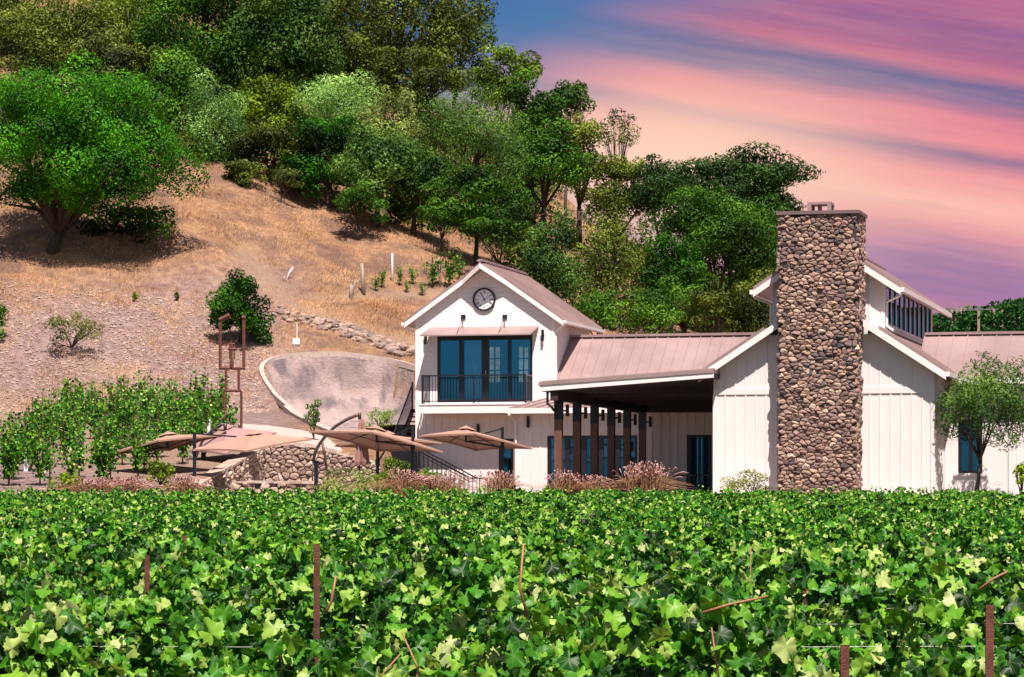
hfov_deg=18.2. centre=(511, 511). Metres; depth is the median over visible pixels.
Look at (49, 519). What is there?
vine row
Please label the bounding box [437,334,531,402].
balcony door
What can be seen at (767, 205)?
tree
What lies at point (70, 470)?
young vine
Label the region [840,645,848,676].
trellis post
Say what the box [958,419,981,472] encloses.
window
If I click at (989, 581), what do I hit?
vine cane
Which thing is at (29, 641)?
vine row
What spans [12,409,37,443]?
young vine
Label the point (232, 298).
round bush
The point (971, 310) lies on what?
vine row
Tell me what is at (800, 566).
vine row
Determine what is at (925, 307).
clerestory window
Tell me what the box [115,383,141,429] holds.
young vine
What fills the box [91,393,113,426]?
young vine
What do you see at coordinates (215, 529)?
vine row
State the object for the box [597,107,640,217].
tree
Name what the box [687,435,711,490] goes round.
glass door
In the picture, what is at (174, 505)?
vine row
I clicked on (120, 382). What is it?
young vine
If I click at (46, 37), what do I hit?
oak tree
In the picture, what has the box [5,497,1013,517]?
vine row
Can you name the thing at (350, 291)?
fence post
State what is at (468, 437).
cantilever umbrella
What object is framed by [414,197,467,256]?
tree
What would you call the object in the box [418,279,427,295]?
young vine
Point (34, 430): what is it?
young vine
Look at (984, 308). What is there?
vine row
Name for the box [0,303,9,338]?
shrub
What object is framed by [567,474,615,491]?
fountain grass
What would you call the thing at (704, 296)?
shrub
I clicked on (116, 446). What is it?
young vine
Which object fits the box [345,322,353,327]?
rock
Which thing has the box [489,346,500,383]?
window
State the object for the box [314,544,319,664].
trellis post
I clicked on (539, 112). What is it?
tree
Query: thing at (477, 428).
wall lantern
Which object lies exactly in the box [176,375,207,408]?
young vine
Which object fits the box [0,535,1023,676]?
vine row
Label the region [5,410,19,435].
young vine
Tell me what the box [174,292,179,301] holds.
sapling
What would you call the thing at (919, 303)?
clerestory window
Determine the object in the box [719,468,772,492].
shrub
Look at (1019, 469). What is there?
shrub
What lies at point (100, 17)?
oak tree
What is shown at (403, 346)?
rock
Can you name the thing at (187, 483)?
fountain grass
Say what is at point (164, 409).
young vine
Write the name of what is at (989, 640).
trellis post
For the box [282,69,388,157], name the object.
tree
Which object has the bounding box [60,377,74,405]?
young vine
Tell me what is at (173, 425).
young vine
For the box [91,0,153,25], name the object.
oak tree
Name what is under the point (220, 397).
young vine
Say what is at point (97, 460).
young vine
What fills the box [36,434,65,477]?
young vine
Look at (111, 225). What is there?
shrub
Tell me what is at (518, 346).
window
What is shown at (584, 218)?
undergrowth
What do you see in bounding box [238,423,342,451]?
path
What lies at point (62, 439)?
young vine
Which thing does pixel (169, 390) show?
young vine
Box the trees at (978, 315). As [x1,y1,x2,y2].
[932,302,1023,331]
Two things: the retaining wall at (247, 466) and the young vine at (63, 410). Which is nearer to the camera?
the retaining wall at (247, 466)
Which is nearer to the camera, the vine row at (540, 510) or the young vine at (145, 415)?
the vine row at (540, 510)
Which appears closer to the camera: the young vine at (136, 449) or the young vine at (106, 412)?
the young vine at (136, 449)
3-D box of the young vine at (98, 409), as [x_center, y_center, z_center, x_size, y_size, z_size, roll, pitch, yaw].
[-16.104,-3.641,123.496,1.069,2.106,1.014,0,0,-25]
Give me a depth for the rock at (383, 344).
147.28 m
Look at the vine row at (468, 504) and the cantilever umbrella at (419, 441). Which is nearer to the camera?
the vine row at (468, 504)
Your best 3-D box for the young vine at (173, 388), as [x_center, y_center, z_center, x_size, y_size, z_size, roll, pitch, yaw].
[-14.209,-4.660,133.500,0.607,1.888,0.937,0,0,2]
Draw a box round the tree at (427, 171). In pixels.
[382,148,454,237]
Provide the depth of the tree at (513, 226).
161.23 m
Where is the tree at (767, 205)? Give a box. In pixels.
[731,190,789,328]
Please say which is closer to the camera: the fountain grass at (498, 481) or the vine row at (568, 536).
the vine row at (568, 536)
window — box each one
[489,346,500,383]
[517,345,528,382]
[887,286,890,324]
[892,289,894,326]
[897,293,899,328]
[901,294,904,330]
[906,296,908,332]
[911,299,913,334]
[915,301,917,336]
[919,303,921,338]
[924,306,926,331]
[928,308,930,331]
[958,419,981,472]
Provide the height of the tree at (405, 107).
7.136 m
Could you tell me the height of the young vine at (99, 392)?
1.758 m
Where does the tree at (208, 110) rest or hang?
on the ground at (256, 268)
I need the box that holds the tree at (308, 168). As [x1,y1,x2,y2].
[277,113,373,208]
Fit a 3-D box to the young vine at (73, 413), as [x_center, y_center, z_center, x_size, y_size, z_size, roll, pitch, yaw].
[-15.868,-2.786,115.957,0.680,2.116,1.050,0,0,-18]
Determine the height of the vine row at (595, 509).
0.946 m
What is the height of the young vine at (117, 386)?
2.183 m
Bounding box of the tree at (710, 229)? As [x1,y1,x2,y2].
[632,184,780,332]
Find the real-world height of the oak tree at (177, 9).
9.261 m
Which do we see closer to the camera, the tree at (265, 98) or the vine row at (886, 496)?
the vine row at (886, 496)
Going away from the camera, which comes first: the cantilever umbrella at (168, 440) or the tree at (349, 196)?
the cantilever umbrella at (168, 440)
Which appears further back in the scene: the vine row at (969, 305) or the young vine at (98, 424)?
the vine row at (969, 305)
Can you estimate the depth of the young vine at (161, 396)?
126.15 m
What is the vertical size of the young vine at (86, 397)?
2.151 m
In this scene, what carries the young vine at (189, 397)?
on the ground at (256, 268)
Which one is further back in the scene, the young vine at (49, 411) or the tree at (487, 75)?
the tree at (487, 75)
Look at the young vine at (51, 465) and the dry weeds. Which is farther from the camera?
the dry weeds
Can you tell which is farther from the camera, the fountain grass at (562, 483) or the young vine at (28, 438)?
the young vine at (28, 438)
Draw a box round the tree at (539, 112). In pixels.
[489,64,572,224]
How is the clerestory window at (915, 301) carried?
in the stone chimney barn
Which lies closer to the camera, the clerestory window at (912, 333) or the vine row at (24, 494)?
the vine row at (24, 494)
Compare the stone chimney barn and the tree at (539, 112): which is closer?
the stone chimney barn
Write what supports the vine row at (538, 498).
on the ground at (256, 268)
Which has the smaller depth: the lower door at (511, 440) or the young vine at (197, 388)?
the lower door at (511, 440)
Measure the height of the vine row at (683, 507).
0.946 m
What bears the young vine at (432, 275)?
on the ground at (256, 268)
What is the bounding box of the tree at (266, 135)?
[220,118,323,184]
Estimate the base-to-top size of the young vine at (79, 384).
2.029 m
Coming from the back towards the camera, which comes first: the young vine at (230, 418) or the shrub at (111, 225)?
the shrub at (111, 225)
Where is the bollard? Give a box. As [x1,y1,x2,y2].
[313,461,318,492]
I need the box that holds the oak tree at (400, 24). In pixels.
[342,0,498,90]
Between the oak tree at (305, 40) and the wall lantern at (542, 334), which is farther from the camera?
the oak tree at (305, 40)
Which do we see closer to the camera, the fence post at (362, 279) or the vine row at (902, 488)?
the vine row at (902, 488)
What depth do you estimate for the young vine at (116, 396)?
128.51 m
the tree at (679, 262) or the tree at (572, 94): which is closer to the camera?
the tree at (679, 262)
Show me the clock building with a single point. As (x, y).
(455, 388)
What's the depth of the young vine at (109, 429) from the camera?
115.94 m
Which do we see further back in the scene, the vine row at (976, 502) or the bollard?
the bollard
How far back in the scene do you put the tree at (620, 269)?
157.39 m
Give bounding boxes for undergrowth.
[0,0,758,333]
[0,0,769,332]
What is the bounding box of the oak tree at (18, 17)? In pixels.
[0,0,72,51]
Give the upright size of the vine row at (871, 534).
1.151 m
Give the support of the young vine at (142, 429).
on the ground at (256, 268)
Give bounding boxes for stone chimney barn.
[698,202,1023,496]
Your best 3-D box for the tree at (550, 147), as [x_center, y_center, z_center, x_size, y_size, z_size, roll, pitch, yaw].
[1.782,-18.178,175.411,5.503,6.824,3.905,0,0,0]
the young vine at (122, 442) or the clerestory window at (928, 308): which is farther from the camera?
the clerestory window at (928, 308)
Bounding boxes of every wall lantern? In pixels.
[476,424,479,432]
[526,416,529,427]
[541,329,543,340]
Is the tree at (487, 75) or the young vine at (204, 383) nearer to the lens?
the young vine at (204, 383)
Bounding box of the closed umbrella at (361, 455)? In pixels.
[312,412,369,490]
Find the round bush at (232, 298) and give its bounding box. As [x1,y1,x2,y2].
[204,266,275,345]
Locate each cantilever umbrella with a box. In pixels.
[107,431,224,471]
[184,424,276,458]
[189,429,311,475]
[309,425,442,478]
[335,431,441,492]
[419,426,531,474]
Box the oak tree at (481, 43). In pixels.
[424,0,497,139]
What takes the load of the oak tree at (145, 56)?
on the ground at (256, 268)
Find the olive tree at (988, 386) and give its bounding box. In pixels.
[933,349,1023,490]
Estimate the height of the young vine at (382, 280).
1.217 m
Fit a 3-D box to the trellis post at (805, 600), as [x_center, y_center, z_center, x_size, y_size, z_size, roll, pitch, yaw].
[1.750,1.227,19.100,0.028,1.996,0.017,0,0,0]
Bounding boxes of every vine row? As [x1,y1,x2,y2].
[0,487,1016,502]
[0,487,1017,500]
[0,490,1020,507]
[0,490,1022,505]
[0,494,1023,513]
[0,498,1023,518]
[0,499,1023,520]
[0,500,1023,526]
[0,501,1023,526]
[0,504,1023,534]
[0,506,993,537]
[0,507,1011,538]
[0,507,1023,552]
[0,509,1018,544]
[0,509,1021,578]
[0,512,1023,619]
[0,512,1023,654]
[0,519,1020,676]
[0,521,1023,676]
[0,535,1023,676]
[0,559,1023,676]
[1,512,1017,591]
[2,487,1011,502]
[3,485,1008,498]
[3,530,1023,676]
[5,484,1016,497]
[5,493,1023,513]
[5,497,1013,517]
[5,505,940,537]
[6,497,1021,516]
[7,486,1017,501]
[9,495,1023,514]
[11,488,1021,507]
[11,503,1023,528]
[12,490,1021,507]
[13,485,1023,500]
[13,491,1009,509]
[15,501,1021,523]
[19,493,1023,511]
[38,508,1023,553]
[63,504,1023,529]
[932,297,1014,319]
[932,298,1023,331]
[932,302,1023,331]
[932,303,1023,331]
[940,297,1023,319]
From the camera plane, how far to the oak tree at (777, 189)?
169.36 m
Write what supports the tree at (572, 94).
on the ground at (256, 268)
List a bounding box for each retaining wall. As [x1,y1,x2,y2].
[194,448,266,493]
[263,443,380,492]
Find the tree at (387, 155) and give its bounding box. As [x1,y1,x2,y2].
[326,119,424,227]
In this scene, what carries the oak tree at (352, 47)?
on the ground at (256, 268)
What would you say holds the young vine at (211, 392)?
on the ground at (256, 268)
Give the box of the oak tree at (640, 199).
[625,153,694,256]
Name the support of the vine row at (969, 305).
on the ground at (256, 268)
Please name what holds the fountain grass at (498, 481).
on the ground at (256, 268)
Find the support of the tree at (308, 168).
on the ground at (256, 268)
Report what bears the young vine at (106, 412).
on the ground at (256, 268)
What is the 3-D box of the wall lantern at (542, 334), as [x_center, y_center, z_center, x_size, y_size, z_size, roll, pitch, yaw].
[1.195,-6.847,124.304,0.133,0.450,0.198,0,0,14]
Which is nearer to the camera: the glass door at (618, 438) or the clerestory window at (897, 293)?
the clerestory window at (897, 293)
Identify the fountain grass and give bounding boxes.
[39,476,124,491]
[83,476,166,492]
[154,473,219,494]
[346,467,449,495]
[402,477,447,492]
[420,471,478,493]
[472,469,535,493]
[535,469,586,495]
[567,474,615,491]
[576,460,691,492]
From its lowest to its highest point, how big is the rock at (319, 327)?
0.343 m
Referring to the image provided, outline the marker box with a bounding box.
[293,338,299,343]
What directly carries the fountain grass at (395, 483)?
on the ground at (256, 268)
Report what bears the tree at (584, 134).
on the ground at (256, 268)
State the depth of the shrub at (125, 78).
170.95 m
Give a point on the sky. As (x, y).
(911, 111)
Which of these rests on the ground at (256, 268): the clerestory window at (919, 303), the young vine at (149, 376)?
the young vine at (149, 376)
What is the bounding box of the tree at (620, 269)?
[564,190,657,329]
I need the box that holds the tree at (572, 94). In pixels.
[547,79,596,223]
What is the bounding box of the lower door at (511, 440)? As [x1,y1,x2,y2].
[499,439,512,487]
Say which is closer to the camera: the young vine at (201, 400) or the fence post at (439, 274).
the young vine at (201, 400)
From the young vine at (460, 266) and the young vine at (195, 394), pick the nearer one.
the young vine at (195, 394)
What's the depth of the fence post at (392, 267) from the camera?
158.86 m
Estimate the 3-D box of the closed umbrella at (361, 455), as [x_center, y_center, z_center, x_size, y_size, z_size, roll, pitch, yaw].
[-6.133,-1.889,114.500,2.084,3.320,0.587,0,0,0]
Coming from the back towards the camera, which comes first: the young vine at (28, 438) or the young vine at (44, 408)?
the young vine at (44, 408)
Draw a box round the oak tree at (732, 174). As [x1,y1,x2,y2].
[630,139,825,304]
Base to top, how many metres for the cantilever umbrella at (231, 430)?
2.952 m
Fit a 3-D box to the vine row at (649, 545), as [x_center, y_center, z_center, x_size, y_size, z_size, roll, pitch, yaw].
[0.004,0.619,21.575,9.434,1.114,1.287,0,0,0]
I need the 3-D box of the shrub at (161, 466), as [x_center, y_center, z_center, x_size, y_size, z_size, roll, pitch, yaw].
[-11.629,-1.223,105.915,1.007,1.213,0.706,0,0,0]
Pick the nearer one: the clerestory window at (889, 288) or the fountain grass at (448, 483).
the fountain grass at (448, 483)
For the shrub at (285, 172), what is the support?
on the ground at (256, 268)
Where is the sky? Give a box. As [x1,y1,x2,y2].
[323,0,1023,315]
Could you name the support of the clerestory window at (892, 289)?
in the stone chimney barn
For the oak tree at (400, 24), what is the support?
on the ground at (256, 268)
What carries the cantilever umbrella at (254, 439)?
on the terrace
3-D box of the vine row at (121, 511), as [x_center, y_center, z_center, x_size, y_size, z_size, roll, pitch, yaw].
[0.003,0.262,55.978,36.105,0.953,1.234,0,0,0]
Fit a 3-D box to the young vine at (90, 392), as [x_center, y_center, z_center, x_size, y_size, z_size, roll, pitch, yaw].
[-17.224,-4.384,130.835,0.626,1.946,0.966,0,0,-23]
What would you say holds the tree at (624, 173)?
on the ground at (256, 268)
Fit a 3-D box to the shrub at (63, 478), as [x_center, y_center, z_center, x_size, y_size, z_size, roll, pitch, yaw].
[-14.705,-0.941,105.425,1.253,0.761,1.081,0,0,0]
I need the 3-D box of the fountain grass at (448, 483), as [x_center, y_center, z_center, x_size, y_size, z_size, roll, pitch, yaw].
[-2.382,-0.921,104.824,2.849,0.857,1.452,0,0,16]
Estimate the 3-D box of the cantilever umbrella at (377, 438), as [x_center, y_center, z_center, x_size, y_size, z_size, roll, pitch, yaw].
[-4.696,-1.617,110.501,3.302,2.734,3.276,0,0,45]
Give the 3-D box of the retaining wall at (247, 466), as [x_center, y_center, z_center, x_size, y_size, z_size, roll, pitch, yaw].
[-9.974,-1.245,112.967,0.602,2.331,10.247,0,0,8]
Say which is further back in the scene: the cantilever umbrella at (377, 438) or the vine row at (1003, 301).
the vine row at (1003, 301)
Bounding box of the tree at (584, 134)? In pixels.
[566,110,605,247]
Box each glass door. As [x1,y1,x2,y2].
[547,435,636,491]
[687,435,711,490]
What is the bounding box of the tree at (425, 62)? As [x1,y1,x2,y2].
[344,44,481,131]
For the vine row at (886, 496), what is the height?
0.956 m
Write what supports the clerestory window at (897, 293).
in the stone chimney barn
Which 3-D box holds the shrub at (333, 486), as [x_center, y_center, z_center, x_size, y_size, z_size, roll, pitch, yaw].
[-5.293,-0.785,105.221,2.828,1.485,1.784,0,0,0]
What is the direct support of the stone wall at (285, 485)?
on the ground at (256, 268)
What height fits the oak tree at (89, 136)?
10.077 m
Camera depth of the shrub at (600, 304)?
146.29 m
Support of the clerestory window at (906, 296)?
in the stone chimney barn
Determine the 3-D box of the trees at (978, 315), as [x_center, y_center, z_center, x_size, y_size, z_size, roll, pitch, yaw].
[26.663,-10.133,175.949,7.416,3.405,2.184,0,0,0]
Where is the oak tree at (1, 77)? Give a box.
[0,73,33,158]
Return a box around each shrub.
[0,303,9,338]
[43,310,105,356]
[47,472,83,488]
[72,203,173,243]
[85,71,159,121]
[146,457,175,486]
[221,158,267,185]
[255,167,304,201]
[310,465,389,491]
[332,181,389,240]
[365,407,397,427]
[374,456,410,482]
[408,467,445,486]
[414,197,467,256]
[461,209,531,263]
[572,285,628,334]
[622,286,691,333]
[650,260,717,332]
[672,276,745,332]
[719,265,776,332]
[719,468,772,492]
[1012,461,1023,491]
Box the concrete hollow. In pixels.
[259,351,414,430]
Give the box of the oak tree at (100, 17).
[28,0,129,64]
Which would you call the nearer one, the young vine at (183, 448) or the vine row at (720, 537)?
the vine row at (720, 537)
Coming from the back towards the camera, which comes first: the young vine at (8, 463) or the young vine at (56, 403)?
the young vine at (56, 403)
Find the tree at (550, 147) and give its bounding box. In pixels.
[494,117,593,237]
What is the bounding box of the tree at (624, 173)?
[571,151,658,263]
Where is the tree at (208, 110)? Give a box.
[171,65,254,165]
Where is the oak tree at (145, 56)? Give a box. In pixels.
[124,42,178,101]
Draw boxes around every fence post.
[349,285,352,298]
[360,263,365,295]
[391,254,392,281]
[438,257,440,286]
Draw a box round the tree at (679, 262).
[634,230,706,331]
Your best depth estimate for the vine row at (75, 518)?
43.02 m
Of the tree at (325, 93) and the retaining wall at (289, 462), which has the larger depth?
the tree at (325, 93)
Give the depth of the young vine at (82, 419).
118.60 m
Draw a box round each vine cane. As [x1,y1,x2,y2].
[324,576,336,614]
[518,544,528,616]
[702,595,767,613]
[978,570,1007,590]
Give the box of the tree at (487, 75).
[468,43,544,177]
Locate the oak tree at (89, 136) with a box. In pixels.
[0,47,212,254]
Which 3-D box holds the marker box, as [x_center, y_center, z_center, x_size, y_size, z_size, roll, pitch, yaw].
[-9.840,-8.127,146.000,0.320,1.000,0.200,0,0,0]
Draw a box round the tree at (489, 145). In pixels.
[408,80,537,236]
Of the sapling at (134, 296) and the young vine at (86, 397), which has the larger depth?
the sapling at (134, 296)
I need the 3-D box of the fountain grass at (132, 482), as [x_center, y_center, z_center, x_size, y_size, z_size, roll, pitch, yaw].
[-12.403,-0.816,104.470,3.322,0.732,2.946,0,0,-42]
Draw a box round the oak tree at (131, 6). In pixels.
[88,0,186,60]
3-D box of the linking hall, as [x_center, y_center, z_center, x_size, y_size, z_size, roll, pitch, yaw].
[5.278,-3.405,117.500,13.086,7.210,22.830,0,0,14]
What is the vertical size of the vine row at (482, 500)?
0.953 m
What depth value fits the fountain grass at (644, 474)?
103.04 m
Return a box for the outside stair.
[391,382,487,492]
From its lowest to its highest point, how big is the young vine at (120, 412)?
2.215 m
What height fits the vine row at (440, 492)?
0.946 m
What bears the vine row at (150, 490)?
on the ground at (256, 268)
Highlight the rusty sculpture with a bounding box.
[219,313,245,426]
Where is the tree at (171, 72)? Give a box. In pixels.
[135,44,220,135]
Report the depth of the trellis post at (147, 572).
18.99 m
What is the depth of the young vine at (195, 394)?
128.56 m
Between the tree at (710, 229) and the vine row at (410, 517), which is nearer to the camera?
the vine row at (410, 517)
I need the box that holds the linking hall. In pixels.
[507,332,755,494]
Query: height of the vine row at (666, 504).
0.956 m
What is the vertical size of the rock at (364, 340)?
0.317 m
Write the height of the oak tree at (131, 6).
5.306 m
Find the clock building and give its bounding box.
[401,259,603,494]
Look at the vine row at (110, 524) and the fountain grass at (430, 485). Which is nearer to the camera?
the vine row at (110, 524)
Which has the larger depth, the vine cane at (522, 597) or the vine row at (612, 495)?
the vine row at (612, 495)
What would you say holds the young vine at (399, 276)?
on the ground at (256, 268)
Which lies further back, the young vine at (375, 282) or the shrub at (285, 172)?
the shrub at (285, 172)
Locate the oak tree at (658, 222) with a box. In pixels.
[637,181,757,332]
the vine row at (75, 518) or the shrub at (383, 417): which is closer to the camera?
the vine row at (75, 518)
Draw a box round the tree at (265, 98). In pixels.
[222,74,316,138]
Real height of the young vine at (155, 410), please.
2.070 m
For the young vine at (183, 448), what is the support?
on the ground at (256, 268)
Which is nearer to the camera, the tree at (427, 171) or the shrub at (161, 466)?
the shrub at (161, 466)
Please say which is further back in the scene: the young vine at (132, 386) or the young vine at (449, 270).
the young vine at (449, 270)
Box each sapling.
[132,291,138,301]
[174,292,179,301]
[302,399,321,439]
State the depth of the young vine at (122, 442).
113.33 m
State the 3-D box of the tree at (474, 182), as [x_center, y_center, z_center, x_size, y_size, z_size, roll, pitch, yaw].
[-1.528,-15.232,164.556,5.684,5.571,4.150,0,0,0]
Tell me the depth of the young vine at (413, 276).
158.57 m
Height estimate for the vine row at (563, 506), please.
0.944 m
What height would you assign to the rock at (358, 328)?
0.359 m
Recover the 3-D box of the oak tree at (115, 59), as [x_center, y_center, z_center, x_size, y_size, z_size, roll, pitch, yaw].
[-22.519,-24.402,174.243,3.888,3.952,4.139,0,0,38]
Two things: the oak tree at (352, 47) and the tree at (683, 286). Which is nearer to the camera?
the tree at (683, 286)
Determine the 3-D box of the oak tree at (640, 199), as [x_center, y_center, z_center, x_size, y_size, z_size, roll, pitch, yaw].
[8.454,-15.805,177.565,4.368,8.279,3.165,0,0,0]
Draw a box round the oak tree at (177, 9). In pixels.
[125,0,267,98]
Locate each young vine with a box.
[0,411,24,458]
[0,423,29,479]
[0,424,23,485]
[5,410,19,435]
[6,414,41,470]
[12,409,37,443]
[17,396,43,431]
[23,420,46,464]
[25,431,54,485]
[28,400,58,454]
[31,400,55,432]
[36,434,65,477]
[38,387,65,428]
[45,406,61,450]
[48,388,65,421]
[48,413,77,464]
[50,399,72,440]
[56,395,82,431]
[57,435,82,477]
[59,378,86,402]
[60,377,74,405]
[61,385,86,420]
[65,405,80,456]
[67,408,89,444]
[70,387,96,426]
[70,425,88,476]
[81,390,107,434]
[83,381,96,422]
[83,381,105,413]
[85,423,118,481]
[89,417,104,455]
[90,413,118,449]
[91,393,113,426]
[97,384,123,420]
[98,394,131,443]
[98,433,124,479]
[100,406,114,441]
[103,375,125,411]
[109,386,138,434]
[111,421,131,464]
[115,375,134,396]
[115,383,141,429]
[118,415,145,458]
[125,385,141,418]
[128,401,152,435]
[128,406,146,443]
[128,427,148,476]
[131,369,162,417]
[131,375,156,416]
[135,424,158,472]
[136,391,164,434]
[142,418,171,463]
[145,384,171,431]
[145,415,170,457]
[154,378,183,412]
[158,387,170,414]
[158,401,183,434]
[160,386,189,434]
[161,407,173,450]
[163,377,178,411]
[174,385,195,421]
[174,417,190,464]
[175,412,199,456]
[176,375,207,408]
[181,401,207,445]
[185,390,203,422]
[187,368,210,399]
[188,394,211,432]
[193,397,212,433]
[199,387,222,432]
[205,381,222,426]
[207,381,229,420]
[209,395,239,432]
[216,373,231,409]
[370,273,380,290]
[377,267,386,285]
[395,266,403,283]
[404,279,411,291]
[406,263,419,284]
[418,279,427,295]
[420,252,442,287]
[438,246,464,286]
[454,253,466,278]
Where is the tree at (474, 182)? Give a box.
[427,162,534,265]
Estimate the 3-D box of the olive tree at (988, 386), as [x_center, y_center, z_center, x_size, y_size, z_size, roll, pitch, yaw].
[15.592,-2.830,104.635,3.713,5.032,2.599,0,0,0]
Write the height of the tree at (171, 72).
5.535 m
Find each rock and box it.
[316,325,324,329]
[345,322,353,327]
[353,326,366,330]
[359,338,367,342]
[374,342,386,347]
[386,348,396,354]
[392,350,403,356]
[399,344,408,349]
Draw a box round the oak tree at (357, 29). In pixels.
[339,0,394,77]
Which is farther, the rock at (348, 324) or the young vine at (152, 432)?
the rock at (348, 324)
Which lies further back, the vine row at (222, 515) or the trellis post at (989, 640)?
the vine row at (222, 515)
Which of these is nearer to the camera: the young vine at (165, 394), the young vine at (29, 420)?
the young vine at (29, 420)
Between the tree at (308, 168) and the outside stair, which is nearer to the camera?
the outside stair
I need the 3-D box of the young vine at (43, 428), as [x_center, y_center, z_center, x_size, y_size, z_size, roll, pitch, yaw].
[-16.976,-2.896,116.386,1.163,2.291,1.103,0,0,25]
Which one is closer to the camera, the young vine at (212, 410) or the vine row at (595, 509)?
the vine row at (595, 509)
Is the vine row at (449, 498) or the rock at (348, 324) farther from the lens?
the rock at (348, 324)
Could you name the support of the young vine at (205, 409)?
on the ground at (256, 268)
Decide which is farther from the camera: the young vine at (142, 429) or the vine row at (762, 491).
the young vine at (142, 429)
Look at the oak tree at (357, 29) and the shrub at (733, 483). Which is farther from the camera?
the oak tree at (357, 29)
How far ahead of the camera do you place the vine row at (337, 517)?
49.47 m
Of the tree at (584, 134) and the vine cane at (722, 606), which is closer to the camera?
the vine cane at (722, 606)
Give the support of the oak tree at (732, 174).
on the ground at (256, 268)
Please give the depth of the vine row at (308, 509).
58.07 m
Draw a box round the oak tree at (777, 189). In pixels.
[752,174,803,327]
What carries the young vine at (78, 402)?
on the ground at (256, 268)
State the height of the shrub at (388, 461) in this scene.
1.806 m
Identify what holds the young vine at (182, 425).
on the ground at (256, 268)
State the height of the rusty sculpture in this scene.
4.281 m
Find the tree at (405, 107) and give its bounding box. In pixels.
[366,85,434,214]
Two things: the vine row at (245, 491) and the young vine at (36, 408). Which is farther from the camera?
the young vine at (36, 408)
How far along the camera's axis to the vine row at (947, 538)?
27.93 m
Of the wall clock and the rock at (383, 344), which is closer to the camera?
the wall clock
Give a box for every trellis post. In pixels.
[145,555,149,594]
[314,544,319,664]
[803,550,807,622]
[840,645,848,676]
[985,605,993,676]
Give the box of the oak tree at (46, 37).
[0,20,92,75]
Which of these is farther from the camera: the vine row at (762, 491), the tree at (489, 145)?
the tree at (489, 145)
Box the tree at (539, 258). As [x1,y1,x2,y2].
[521,206,592,305]
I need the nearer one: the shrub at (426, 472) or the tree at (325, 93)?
the shrub at (426, 472)
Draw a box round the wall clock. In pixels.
[473,288,495,310]
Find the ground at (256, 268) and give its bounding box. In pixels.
[0,0,1001,676]
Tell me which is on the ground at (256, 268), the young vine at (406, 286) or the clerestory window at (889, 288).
the young vine at (406, 286)
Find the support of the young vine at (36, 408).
on the ground at (256, 268)
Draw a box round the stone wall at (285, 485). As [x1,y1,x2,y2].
[232,480,320,497]
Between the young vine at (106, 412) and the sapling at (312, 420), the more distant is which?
the sapling at (312, 420)
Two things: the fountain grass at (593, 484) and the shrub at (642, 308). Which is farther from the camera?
the shrub at (642, 308)
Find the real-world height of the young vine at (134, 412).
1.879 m
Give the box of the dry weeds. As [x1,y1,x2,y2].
[0,285,417,410]
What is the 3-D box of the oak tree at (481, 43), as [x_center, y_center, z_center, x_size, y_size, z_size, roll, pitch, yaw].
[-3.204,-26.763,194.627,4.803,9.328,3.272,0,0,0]
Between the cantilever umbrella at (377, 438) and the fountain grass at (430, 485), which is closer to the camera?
the fountain grass at (430, 485)
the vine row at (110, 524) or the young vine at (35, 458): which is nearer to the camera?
the vine row at (110, 524)
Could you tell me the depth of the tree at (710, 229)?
158.39 m
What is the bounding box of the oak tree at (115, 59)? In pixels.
[55,29,138,84]
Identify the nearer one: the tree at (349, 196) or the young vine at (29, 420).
the young vine at (29, 420)
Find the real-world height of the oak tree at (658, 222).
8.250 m
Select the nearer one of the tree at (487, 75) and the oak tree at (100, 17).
the oak tree at (100, 17)
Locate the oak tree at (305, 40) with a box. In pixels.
[197,0,348,117]
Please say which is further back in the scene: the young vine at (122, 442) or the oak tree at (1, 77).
the oak tree at (1, 77)
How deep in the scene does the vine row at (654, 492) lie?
88.17 m
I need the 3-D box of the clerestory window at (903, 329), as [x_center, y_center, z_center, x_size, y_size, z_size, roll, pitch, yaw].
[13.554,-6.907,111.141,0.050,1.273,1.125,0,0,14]
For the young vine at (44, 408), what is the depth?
123.71 m
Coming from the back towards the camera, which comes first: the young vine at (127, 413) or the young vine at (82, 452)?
the young vine at (127, 413)
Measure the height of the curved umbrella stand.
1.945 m
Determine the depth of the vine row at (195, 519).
38.73 m
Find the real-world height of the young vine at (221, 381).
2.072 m
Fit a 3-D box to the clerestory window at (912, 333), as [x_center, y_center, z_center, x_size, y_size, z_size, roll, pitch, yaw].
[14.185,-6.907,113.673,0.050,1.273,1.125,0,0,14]
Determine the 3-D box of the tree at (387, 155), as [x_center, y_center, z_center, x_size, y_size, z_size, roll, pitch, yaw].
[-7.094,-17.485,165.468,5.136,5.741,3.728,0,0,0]
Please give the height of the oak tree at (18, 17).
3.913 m
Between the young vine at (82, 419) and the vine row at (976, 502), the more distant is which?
the young vine at (82, 419)
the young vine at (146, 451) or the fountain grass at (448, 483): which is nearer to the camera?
the fountain grass at (448, 483)
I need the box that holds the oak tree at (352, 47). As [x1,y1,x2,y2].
[273,0,371,109]
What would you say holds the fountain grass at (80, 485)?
on the ground at (256, 268)
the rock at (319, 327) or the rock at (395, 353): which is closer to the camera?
the rock at (395, 353)

